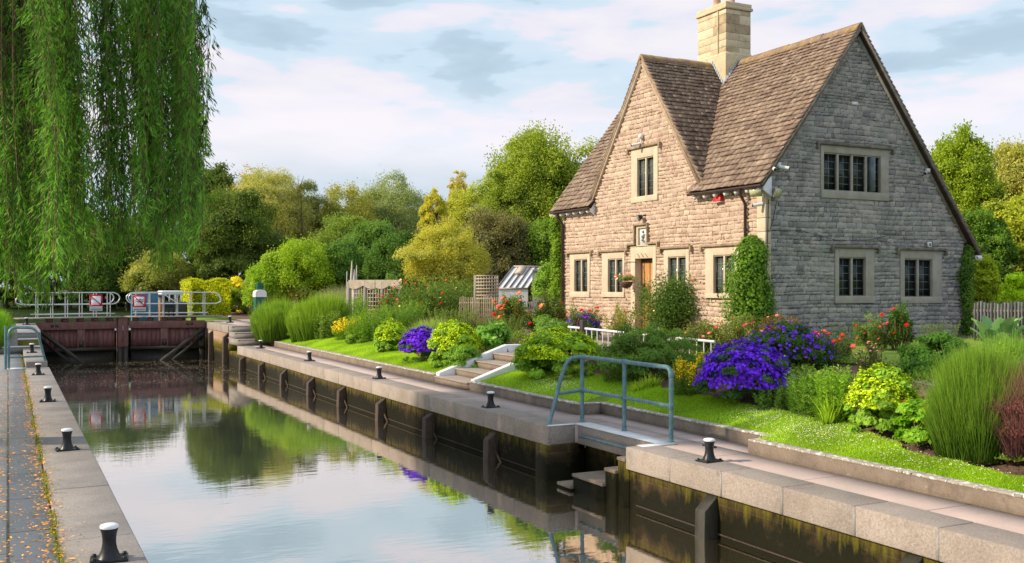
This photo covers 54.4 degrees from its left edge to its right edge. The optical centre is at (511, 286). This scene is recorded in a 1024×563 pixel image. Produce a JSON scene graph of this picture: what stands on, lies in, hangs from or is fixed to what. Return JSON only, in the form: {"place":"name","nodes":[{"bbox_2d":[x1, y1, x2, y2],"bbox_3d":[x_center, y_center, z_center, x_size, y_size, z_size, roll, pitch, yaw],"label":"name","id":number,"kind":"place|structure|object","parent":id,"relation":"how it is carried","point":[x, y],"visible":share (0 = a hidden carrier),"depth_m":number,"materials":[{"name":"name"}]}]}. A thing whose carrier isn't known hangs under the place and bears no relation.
{"place":"outdoors","nodes":[
{"label":"outdoors","id":0,"kind":"place"},
{"bbox_2d":[0,354,59,562],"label":"towpath","id":1,"kind":"structure","parent":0,"point":[26,534],"depth_m":11.55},
{"bbox_2d":[0,372,91,562],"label":"fallen leaves","id":2,"kind":"object","parent":1,"relation":"on","point":[26,393],"visible":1,"depth_m":11.62,"materials":[{"name":"orange plant"}]},
{"bbox_2d":[0,289,130,344],"bbox_3d":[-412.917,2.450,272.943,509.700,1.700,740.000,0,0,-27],"label":"meadow","id":3,"kind":"structure","parent":0,"point":[22,311],"depth_m":63.22,"materials":[{"name":"green plant"}]},
{"bbox_2d":[60,255,134,310],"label":"garden shrub","id":4,"kind":"object","parent":3,"relation":"on","point":[105,280],"visible":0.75,"depth_m":62.77,"materials":[{"name":"green plant"}]},
{"bbox_2d":[0,259,222,308],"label":"woodland understorey","id":5,"kind":"object","parent":3,"relation":"on","point":[9,298],"visible":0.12,"depth_m":71.54,"materials":[{"name":"green plant"}]},
{"bbox_2d":[70,208,184,309],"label":"broadleaf tree","id":6,"kind":"object","parent":3,"relation":"on","point":[133,250],"visible":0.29,"depth_m":63.23,"materials":[{"name":"green plant"}]},
{"bbox_2d":[117,247,197,292],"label":"garden shrub","id":7,"kind":"object","parent":3,"relation":"on","point":[137,281],"visible":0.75,"depth_m":60.98,"materials":[{"name":"green plant"}]},
{"bbox_2d":[114,345,585,457],"bbox_3d":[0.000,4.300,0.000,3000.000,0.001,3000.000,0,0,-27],"label":"ground","id":8,"kind":"structure","parent":0,"point":[129,352],"depth_m":63.72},
{"bbox_2d":[7,323,147,562],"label":"lock wall","id":9,"kind":"structure","parent":8,"relation":"on","point":[83,484],"depth_m":11.66,"materials":[{"name":"grey stone"}]},
{"bbox_2d":[20,353,65,562],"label":"moss","id":10,"kind":"object","parent":9,"relation":"on","point":[53,527],"visible":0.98,"depth_m":11.61,"materials":[{"name":"green plant"}]},
{"bbox_2d":[13,292,122,361],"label":"lock gate","id":11,"kind":"structure","parent":9,"relation":"attached to","point":[80,338],"depth_m":42.66,"materials":[{"name":"brown wood"}]},
{"bbox_2d":[90,522,127,562],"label":"bollard","id":12,"kind":"object","parent":9,"relation":"on","point":[109,552],"visible":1,"depth_m":8.32,"materials":[{"name":"black metal"}]},
{"bbox_2d":[205,321,1023,562],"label":"lock wall","id":13,"kind":"structure","parent":8,"relation":"on","point":[785,519],"depth_m":13.47,"materials":[{"name":"stone"}]},
{"bbox_2d":[123,292,222,358],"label":"lock gate","id":14,"kind":"structure","parent":13,"relation":"attached to","point":[150,338],"depth_m":44.08,"materials":[{"name":"brown wood"}]},
{"bbox_2d":[228,325,269,345],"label":"stone steps","id":15,"kind":"structure","parent":13,"relation":"on","point":[241,335],"depth_m":39.19,"materials":[{"name":"grey stone"}]},
{"bbox_2d":[546,354,674,441],"bbox_3d":[1.459,1.731,15.673,0.810,1.162,2.660,0,0,-27],"label":"handrail","id":16,"kind":"object","parent":13,"relation":"on","point":[582,390],"visible":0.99,"depth_m":15.80,"materials":[{"name":"grey metal"}]},
{"bbox_2d":[47,356,784,562],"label":"water","id":17,"kind":"structure","parent":0,"point":[236,466],"depth_m":15.61,"materials":[{"name":"liquid"}]},
{"bbox_2d":[0,0,1023,287],"label":"sky","id":18,"kind":"structure","parent":0,"point":[321,91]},
{"bbox_2d":[33,288,1023,476],"bbox_3d":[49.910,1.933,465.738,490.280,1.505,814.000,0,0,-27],"label":"flower bed","id":19,"kind":"object","parent":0,"point":[924,448],"visible":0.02,"depth_m":16.67,"materials":[{"name":"soil"}]},
{"bbox_2d":[178,277,231,315],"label":"clipped hedge","id":20,"kind":"object","parent":19,"relation":"on","point":[220,286],"visible":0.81,"depth_m":54.34,"materials":[{"name":"yellow plant"}]},
{"bbox_2d":[186,160,239,256],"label":"broadleaf tree","id":21,"kind":"object","parent":19,"relation":"on","point":[220,173],"visible":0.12,"depth_m":81.29,"materials":[{"name":"green plant"}]},
{"bbox_2d":[185,176,290,279],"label":"broadleaf tree","id":22,"kind":"object","parent":19,"relation":"on","point":[237,237],"visible":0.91,"depth_m":60.51,"materials":[{"name":"green plant"}]},
{"bbox_2d":[235,261,290,307],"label":"garden shrub","id":23,"kind":"object","parent":19,"relation":"on","point":[254,277],"visible":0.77,"depth_m":51.27,"materials":[{"name":"green plant"}]},
{"bbox_2d":[219,163,320,249],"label":"broadleaf tree","id":24,"kind":"object","parent":19,"relation":"on","point":[272,183],"visible":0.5,"depth_m":76.93,"materials":[{"name":"green plant"}]},
{"bbox_2d":[245,294,301,341],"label":"ornamental grass","id":25,"kind":"object","parent":19,"relation":"on","point":[268,324],"visible":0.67,"depth_m":38.18,"materials":[{"name":"green plant"}]},
{"bbox_2d":[258,231,345,303],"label":"garden shrub","id":26,"kind":"object","parent":19,"relation":"on","point":[300,262],"visible":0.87,"depth_m":51.82,"materials":[{"name":"green plant"}]},
{"bbox_2d":[275,178,330,298],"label":"broadleaf tree","id":27,"kind":"object","parent":19,"relation":"on","point":[311,185],"visible":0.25,"depth_m":79.19,"materials":[{"name":"green plant"}]},
{"bbox_2d":[277,290,351,342],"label":"ornamental grass","id":28,"kind":"object","parent":19,"relation":"on","point":[299,322],"visible":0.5,"depth_m":36.51,"materials":[{"name":"green plant"}]},
{"bbox_2d":[310,206,373,248],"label":"broadleaf tree","id":29,"kind":"object","parent":19,"relation":"on","point":[333,232],"visible":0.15,"depth_m":68.86,"materials":[{"name":"green plant"}]},
{"bbox_2d":[309,177,381,237],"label":"broadleaf tree","id":30,"kind":"object","parent":19,"relation":"on","point":[355,207],"visible":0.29,"depth_m":80.93,"materials":[{"name":"green plant"}]},
{"bbox_2d":[323,235,377,299],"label":"garden shrub","id":31,"kind":"object","parent":19,"relation":"on","point":[342,257],"visible":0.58,"depth_m":53.09,"materials":[{"name":"green plant"}]},
{"bbox_2d":[341,303,395,343],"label":"michaelmas daisy","id":32,"kind":"object","parent":19,"relation":"on","point":[365,331],"visible":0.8,"depth_m":32.98,"materials":[{"name":"green plant"}]},
{"bbox_2d":[340,217,396,307],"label":"broadleaf tree","id":33,"kind":"object","parent":19,"relation":"on","point":[364,234],"visible":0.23,"depth_m":58.89,"materials":[{"name":"green plant"}]},
{"bbox_2d":[347,280,401,323],"bbox_3d":[-5.460,0.622,39.583,2.568,1.756,0.169,0,0,24],"label":"garden screen","id":34,"kind":"object","parent":19,"relation":"on","point":[367,285],"visible":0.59,"depth_m":39.63,"materials":[{"name":"brown wood"}]},
{"bbox_2d":[373,318,405,351],"bbox_3d":[-3.644,1.478,29.797,1.169,1.082,1.151,0,0,-27],"label":"ladys mantle","id":35,"kind":"object","parent":19,"relation":"on","point":[388,340],"visible":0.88,"depth_m":29.50,"materials":[{"name":"green plant"}]},
{"bbox_2d":[357,163,426,296],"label":"broadleaf tree","id":36,"kind":"object","parent":19,"relation":"on","point":[408,216],"visible":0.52,"depth_m":84.26,"materials":[{"name":"green plant"}]},
{"bbox_2d":[357,227,427,300],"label":"garden shrub","id":37,"kind":"object","parent":19,"relation":"on","point":[380,262],"visible":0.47,"depth_m":51.08,"materials":[{"name":"green plant"}]},
{"bbox_2d":[369,300,427,329],"bbox_3d":[-3.935,1.090,34.653,1.950,1.268,2.137,0,0,-27],"label":"phlox","id":38,"kind":"object","parent":19,"relation":"on","point":[410,315],"visible":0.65,"depth_m":34.32,"materials":[{"name":"green plant"}]},
{"bbox_2d":[399,325,441,361],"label":"purple geranium","id":39,"kind":"object","parent":19,"relation":"on","point":[415,341],"visible":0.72,"depth_m":26.36,"materials":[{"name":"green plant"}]},
{"bbox_2d":[415,185,452,238],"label":"broadleaf tree","id":40,"kind":"object","parent":19,"relation":"on","point":[428,212],"visible":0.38,"depth_m":65.52,"materials":[{"name":"yellow plant"}]},
{"bbox_2d":[380,266,495,323],"bbox_3d":[-2.931,0.291,37.237,4.600,2.473,4.138,0,0,-27],"label":"rose bush","id":41,"kind":"object","parent":19,"relation":"on","point":[435,296],"visible":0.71,"depth_m":36.64,"materials":[{"name":"green plant"}]},
{"bbox_2d":[392,213,491,294],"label":"garden shrub","id":42,"kind":"object","parent":19,"relation":"on","point":[433,250],"visible":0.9,"depth_m":42.98,"materials":[{"name":"yellow plant"}]},
{"bbox_2d":[427,318,481,367],"bbox_3d":[-1.456,1.433,25.260,1.471,1.241,1.520,0,0,-27],"label":"ladys mantle","id":43,"kind":"object","parent":19,"relation":"on","point":[452,334],"visible":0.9,"depth_m":24.86,"materials":[{"name":"green plant"}]},
{"bbox_2d":[443,344,481,367],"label":"ground ivy","id":44,"kind":"object","parent":19,"relation":"on","point":[458,358],"visible":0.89,"depth_m":24.07,"materials":[{"name":"green plant"}]},
{"bbox_2d":[444,180,484,300],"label":"broadleaf tree","id":45,"kind":"object","parent":19,"relation":"on","point":[457,206],"visible":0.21,"depth_m":70.89,"materials":[{"name":"yellow plant"}]},
{"bbox_2d":[474,275,498,326],"bbox_3d":[-0.896,0.528,34.531,0.865,1.836,0.117,0,0,0],"label":"garden trellis","id":46,"kind":"object","parent":19,"relation":"on","point":[496,286],"visible":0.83,"depth_m":34.48,"materials":[{"name":"brown wood"}]},
{"bbox_2d":[434,344,549,389],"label":"garden steps","id":47,"kind":"structure","parent":19,"relation":"on","point":[496,361],"depth_m":23.50,"materials":[{"name":"concrete"}]},
{"bbox_2d":[475,319,513,350],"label":"foxglove leaves","id":48,"kind":"object","parent":19,"relation":"on","point":[494,334],"visible":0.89,"depth_m":25.77,"materials":[{"name":"green plant"}]},
{"bbox_2d":[454,202,535,312],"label":"garden shrub","id":49,"kind":"object","parent":19,"relation":"on","point":[501,235],"visible":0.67,"depth_m":48.92,"materials":[{"name":"green plant"}]},
{"bbox_2d":[476,167,544,225],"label":"broadleaf tree","id":50,"kind":"object","parent":19,"relation":"on","point":[492,199],"visible":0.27,"depth_m":58.86,"materials":[{"name":"green plant"}]},
{"bbox_2d":[490,291,532,328],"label":"rose bush","id":51,"kind":"object","parent":19,"relation":"on","point":[511,303],"visible":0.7,"depth_m":31.12,"materials":[{"name":"green plant"}]},
{"bbox_2d":[499,265,543,324],"bbox_3d":[0.437,0.301,36.966,1.365,2.198,2.471,0,0,17],"label":"greenhouse","id":52,"kind":"object","parent":19,"relation":"on","point":[516,279],"visible":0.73,"depth_m":36.63,"materials":[{"name":"white glass"}]},
{"bbox_2d":[530,259,553,299],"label":"shrub","id":53,"kind":"object","parent":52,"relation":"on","point":[540,284],"visible":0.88,"depth_m":35.62,"materials":[{"name":"green plant"}]},
{"bbox_2d":[466,111,598,262],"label":"broadleaf tree","id":54,"kind":"object","parent":19,"relation":"on","point":[546,169],"visible":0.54,"depth_m":60.06,"materials":[{"name":"green plant"}]},
{"bbox_2d":[515,215,562,306],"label":"garden shrub","id":55,"kind":"object","parent":19,"relation":"on","point":[541,246],"visible":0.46,"depth_m":49.10,"materials":[{"name":"green plant"}]},
{"bbox_2d":[521,288,567,333],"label":"rose bush","id":56,"kind":"object","parent":19,"relation":"on","point":[544,307],"visible":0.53,"depth_m":27.49,"materials":[{"name":"green plant"}]},
{"bbox_2d":[510,326,602,378],"bbox_3d":[1.009,1.389,21.433,2.146,1.081,1.702,0,0,-27],"label":"ladys mantle","id":57,"kind":"object","parent":19,"relation":"on","point":[557,348],"visible":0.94,"depth_m":20.96,"materials":[{"name":"green plant"}]},
{"bbox_2d":[601,297,639,339],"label":"rose bush","id":58,"kind":"object","parent":19,"relation":"on","point":[621,320],"visible":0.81,"depth_m":26.68,"materials":[{"name":"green plant"}]},
{"bbox_2d":[594,321,705,376],"bbox_3d":[2.681,1.230,19.629,2.387,1.102,2.190,0,0,-27],"label":"periwinkle","id":59,"kind":"object","parent":19,"relation":"on","point":[655,345],"visible":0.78,"depth_m":19.25,"materials":[{"name":"green plant"}]},
{"bbox_2d":[627,266,704,332],"bbox_3d":[4.536,0.364,27.376,2.754,2.140,2.616,0,0,-27],"label":"rose bush","id":60,"kind":"object","parent":19,"relation":"on","point":[668,315],"visible":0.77,"depth_m":26.85,"materials":[{"name":"green plant"}]},
{"bbox_2d":[672,352,704,396],"bbox_3d":[3.121,1.565,17.312,0.728,0.852,0.749,0,0,-27],"label":"yellow loosestrife","id":61,"kind":"object","parent":19,"relation":"on","point":[687,386],"visible":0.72,"depth_m":17.22,"materials":[{"name":"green plant"}]},
{"bbox_2d":[359,320,1023,461],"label":"ground cover","id":62,"kind":"object","parent":19,"relation":"on","point":[797,367],"visible":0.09,"depth_m":17.98,"materials":[{"name":"green plant"}]},
{"bbox_2d":[677,318,728,353],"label":"rose bush","id":63,"kind":"object","parent":19,"relation":"on","point":[711,332],"visible":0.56,"depth_m":21.53,"materials":[{"name":"green plant"}]},
{"bbox_2d":[692,337,794,402],"bbox_3d":[3.789,1.358,16.240,1.678,1.065,1.669,0,0,-27],"label":"purple geranium","id":64,"kind":"object","parent":19,"relation":"on","point":[742,367],"visible":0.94,"depth_m":15.82,"materials":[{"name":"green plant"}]},
{"bbox_2d":[718,311,769,345],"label":"rose bush","id":65,"kind":"object","parent":19,"relation":"on","point":[740,329],"visible":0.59,"depth_m":22.13,"materials":[{"name":"green plant"}]},
{"bbox_2d":[550,0,982,339],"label":"stone cottage","id":66,"kind":"structure","parent":19,"relation":"on","point":[725,113],"depth_m":26.49,"materials":[{"name":"grey stone"}]},
{"bbox_2d":[546,214,564,308],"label":"ivy","id":67,"kind":"object","parent":66,"relation":"attached to","point":[555,231],"visible":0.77,"depth_m":33.15,"materials":[{"name":"green plant"}]},
{"bbox_2d":[569,253,590,297],"bbox_3d":[2.297,-0.356,32.142,0.310,1.421,1.240,0,0,-27],"label":"window","id":68,"kind":"structure","parent":66,"relation":"in","point":[580,282],"depth_m":32.16,"materials":[{"name":"stone"}]},
{"bbox_2d":[601,251,625,297],"bbox_3d":[3.190,-0.358,30.377,0.310,1.386,1.257,0,0,-27],"label":"window","id":69,"kind":"structure","parent":66,"relation":"in","point":[613,263],"depth_m":30.48,"materials":[{"name":"stone"}]},
{"bbox_2d":[631,145,658,202],"bbox_3d":[3.944,-3.236,28.889,0.310,1.570,1.339,0,0,-27],"label":"window","id":70,"kind":"structure","parent":66,"relation":"in","point":[644,161],"depth_m":28.81,"materials":[{"name":"stone"}]},
{"bbox_2d":[664,248,689,295],"bbox_3d":[4.640,-0.384,27.513,0.310,1.316,1.153,0,0,-27],"label":"window","id":71,"kind":"structure","parent":66,"relation":"in","point":[677,258],"depth_m":27.43,"materials":[{"name":"stone"}]},
{"bbox_2d":[705,246,738,297],"bbox_3d":[5.534,-0.360,25.747,0.310,1.338,1.375,0,0,-27],"label":"window","id":72,"kind":"structure","parent":66,"relation":"in","point":[715,257],"depth_m":25.98,"materials":[{"name":"stone"}]},
{"bbox_2d":[708,234,782,342],"bbox_3d":[5.599,0.410,24.309,1.870,3.397,1.665,0,0,40],"label":"ivy","id":73,"kind":"object","parent":66,"relation":"attached to","point":[748,276],"visible":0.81,"depth_m":23.97,"materials":[{"name":"green plant"}]},
{"bbox_2d":[819,144,888,200],"bbox_3d":[8.787,-2.900,25.631,2.361,1.338,0.420,0,0,-27],"label":"window","id":74,"kind":"structure","parent":66,"relation":"in","point":[855,173],"depth_m":25.58,"materials":[{"name":"grey stone"}]},
{"bbox_2d":[834,248,874,303],"bbox_3d":[8.743,-0.269,25.670,1.366,1.411,0.310,0,0,-27],"label":"window","id":75,"kind":"structure","parent":66,"relation":"in","point":[853,267],"depth_m":25.58,"materials":[{"name":"grey stone"}]},
{"bbox_2d":[899,250,941,303],"bbox_3d":[10.897,-0.251,26.761,1.566,1.414,0.310,0,0,-27],"label":"window","id":76,"kind":"structure","parent":66,"relation":"in","point":[920,271],"depth_m":26.68,"materials":[{"name":"grey stone"}]},
{"bbox_2d":[954,244,978,335],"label":"ivy","id":77,"kind":"object","parent":66,"relation":"attached to","point":[967,262],"visible":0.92,"depth_m":27.21,"materials":[{"name":"green plant"}]},
{"bbox_2d":[752,381,789,410],"bbox_3d":[4.057,1.727,15.357,0.671,0.538,0.681,0,0,15],"label":"sweet william","id":78,"kind":"object","parent":19,"relation":"on","point":[781,402],"visible":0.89,"depth_m":15.27,"materials":[{"name":"green plant"}]},
{"bbox_2d":[745,320,840,369],"bbox_3d":[5.100,1.093,18.375,1.851,0.946,1.851,0,0,-27],"label":"purple geranium","id":79,"kind":"object","parent":19,"relation":"on","point":[789,342],"visible":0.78,"depth_m":17.99,"materials":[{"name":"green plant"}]},
{"bbox_2d":[785,364,835,417],"bbox_3d":[4.412,1.561,14.720,0.683,0.832,0.714,0,0,-13],"label":"willowherb","id":80,"kind":"object","parent":19,"relation":"on","point":[804,397],"visible":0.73,"depth_m":14.68,"materials":[{"name":"green plant"}]},
{"bbox_2d":[796,325,856,363],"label":"rose bush","id":81,"kind":"object","parent":19,"relation":"on","point":[836,348],"visible":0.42,"depth_m":18.39,"materials":[{"name":"green plant"}]},
{"bbox_2d":[812,364,856,422],"bbox_3d":[4.591,1.548,14.155,0.657,0.899,0.654,0,0,-27],"label":"day lily","id":82,"kind":"object","parent":19,"relation":"on","point":[841,383],"visible":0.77,"depth_m":14.09,"materials":[{"name":"green plant"}]},
{"bbox_2d":[849,311,895,349],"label":"rose bush","id":83,"kind":"object","parent":19,"relation":"on","point":[864,336],"visible":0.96,"depth_m":21.37,"materials":[{"name":"green plant"}]},
{"bbox_2d":[840,362,922,433],"bbox_3d":[4.979,1.496,13.330,1.040,0.948,1.122,0,0,-5],"label":"ladys mantle","id":84,"kind":"object","parent":19,"relation":"on","point":[878,391],"visible":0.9,"depth_m":13.08,"materials":[{"name":"green plant"}]},
{"bbox_2d":[885,301,915,350],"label":"rose bush","id":85,"kind":"object","parent":19,"relation":"on","point":[898,330],"visible":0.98,"depth_m":21.15,"materials":[{"name":"green plant"}]},
{"bbox_2d":[892,398,930,445],"bbox_3d":[5.148,1.712,12.601,0.691,0.600,0.693,0,0,41],"label":"cranesbill","id":86,"kind":"object","parent":19,"relation":"on","point":[916,434],"visible":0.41,"depth_m":12.53,"materials":[{"name":"green plant"}]},
{"bbox_2d":[895,331,972,377],"bbox_3d":[7.026,1.145,16.307,1.450,0.828,1.332,0,0,-27],"label":"choisya","id":87,"kind":"object","parent":19,"relation":"on","point":[913,356],"visible":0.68,"depth_m":16.13,"materials":[{"name":"green plant"}]},
{"bbox_2d":[900,335,1023,464],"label":"ornamental grass","id":88,"kind":"object","parent":19,"relation":"on","point":[954,431],"visible":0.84,"depth_m":11.54,"materials":[{"name":"green plant"}]},
{"bbox_2d":[929,119,1010,215],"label":"broadleaf tree","id":89,"kind":"object","parent":19,"relation":"on","point":[971,183],"visible":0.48,"depth_m":42.84,"materials":[{"name":"green plant"}]},
{"bbox_2d":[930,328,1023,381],"bbox_3d":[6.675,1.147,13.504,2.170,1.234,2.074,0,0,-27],"label":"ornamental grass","id":90,"kind":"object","parent":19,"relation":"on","point":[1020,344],"visible":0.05,"depth_m":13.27,"materials":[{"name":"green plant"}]},
{"bbox_2d":[967,253,1002,326],"bbox_3d":[15.058,0.159,32.019,1.180,2.553,1.249,0,0,-27],"label":"garden shrub","id":91,"kind":"object","parent":19,"relation":"on","point":[988,279],"visible":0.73,"depth_m":31.66,"materials":[{"name":"green plant"}]},
{"bbox_2d":[951,353,1023,464],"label":"heather shrub","id":92,"kind":"object","parent":19,"relation":"on","point":[1014,435],"visible":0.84,"depth_m":11.21,"materials":[{"name":"red plant"}]},
{"bbox_2d":[963,206,1018,293],"bbox_3d":[17.855,-0.841,37.982,2.540,4.485,2.760,0,0,9],"label":"garden shrub","id":93,"kind":"object","parent":19,"relation":"on","point":[983,225],"visible":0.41,"depth_m":37.34,"materials":[{"name":"green plant"}]},
{"bbox_2d":[970,315,1023,345],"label":"artichoke plant","id":94,"kind":"object","parent":19,"relation":"on","point":[987,326],"visible":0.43,"depth_m":17.40,"materials":[{"name":"green plant"}]},
{"bbox_2d":[970,237,1023,323],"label":"thicket","id":95,"kind":"object","parent":19,"relation":"on","point":[1007,252],"visible":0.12,"depth_m":35.92,"materials":[{"name":"green plant"}]},
{"bbox_2d":[982,189,1023,281],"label":"garden shrub","id":96,"kind":"object","parent":19,"relation":"on","point":[1011,215],"visible":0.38,"depth_m":39.48,"materials":[{"name":"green plant"}]},
{"bbox_2d":[988,133,1023,205],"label":"broadleaf tree","id":97,"kind":"object","parent":19,"relation":"on","point":[1010,171],"visible":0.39,"depth_m":54.95,"materials":[{"name":"green plant"}]},
{"bbox_2d":[993,271,1023,327],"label":"garden shrub","id":98,"kind":"object","parent":19,"relation":"on","point":[1012,288],"visible":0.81,"depth_m":29.80,"materials":[{"name":"green plant"}]},
{"bbox_2d":[255,345,1023,533],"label":"quay paving","id":99,"kind":"structure","parent":0,"point":[731,452],"depth_m":13.32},
{"bbox_2d":[270,341,435,382],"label":"kerb","id":100,"kind":"structure","parent":99,"relation":"on","point":[407,371],"depth_m":28.65,"materials":[{"name":"concrete"}]},
{"bbox_2d":[470,381,600,414],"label":"kerb","id":101,"kind":"structure","parent":99,"relation":"on","point":[562,405],"depth_m":19.29,"materials":[{"name":"stone"}]},
{"bbox_2d":[600,402,771,444],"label":"kerb","id":102,"kind":"structure","parent":99,"relation":"on","point":[718,431],"depth_m":15.72,"materials":[{"name":"stone"}]},
{"bbox_2d":[748,438,1023,515],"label":"kerb","id":103,"kind":"structure","parent":99,"relation":"on","point":[991,497],"depth_m":11.42,"materials":[{"name":"stone"}]},
{"bbox_2d":[279,336,1023,491],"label":"lawn","id":104,"kind":"structure","parent":0,"point":[599,398],"depth_m":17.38,"materials":[{"name":"green plant"}]},
{"bbox_2d":[782,338,983,365],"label":"cottage lawn","id":105,"kind":"structure","parent":0,"point":[888,353],"depth_m":20.60,"materials":[{"name":"green plant"}]},
{"bbox_2d":[974,300,1023,340],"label":"picket fence","id":106,"kind":"object","parent":105,"relation":"on","point":[990,310],"visible":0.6,"depth_m":24.22,"materials":[{"name":"wood"}]},
{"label":"left bank","id":107,"kind":"structure","parent":0,"visible":0},
{"bbox_2d":[0,0,223,316],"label":"weeping willow","id":108,"kind":"object","parent":107,"relation":"on","point":[46,135],"visible":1,"depth_m":14.32,"materials":[{"name":"green plant"}]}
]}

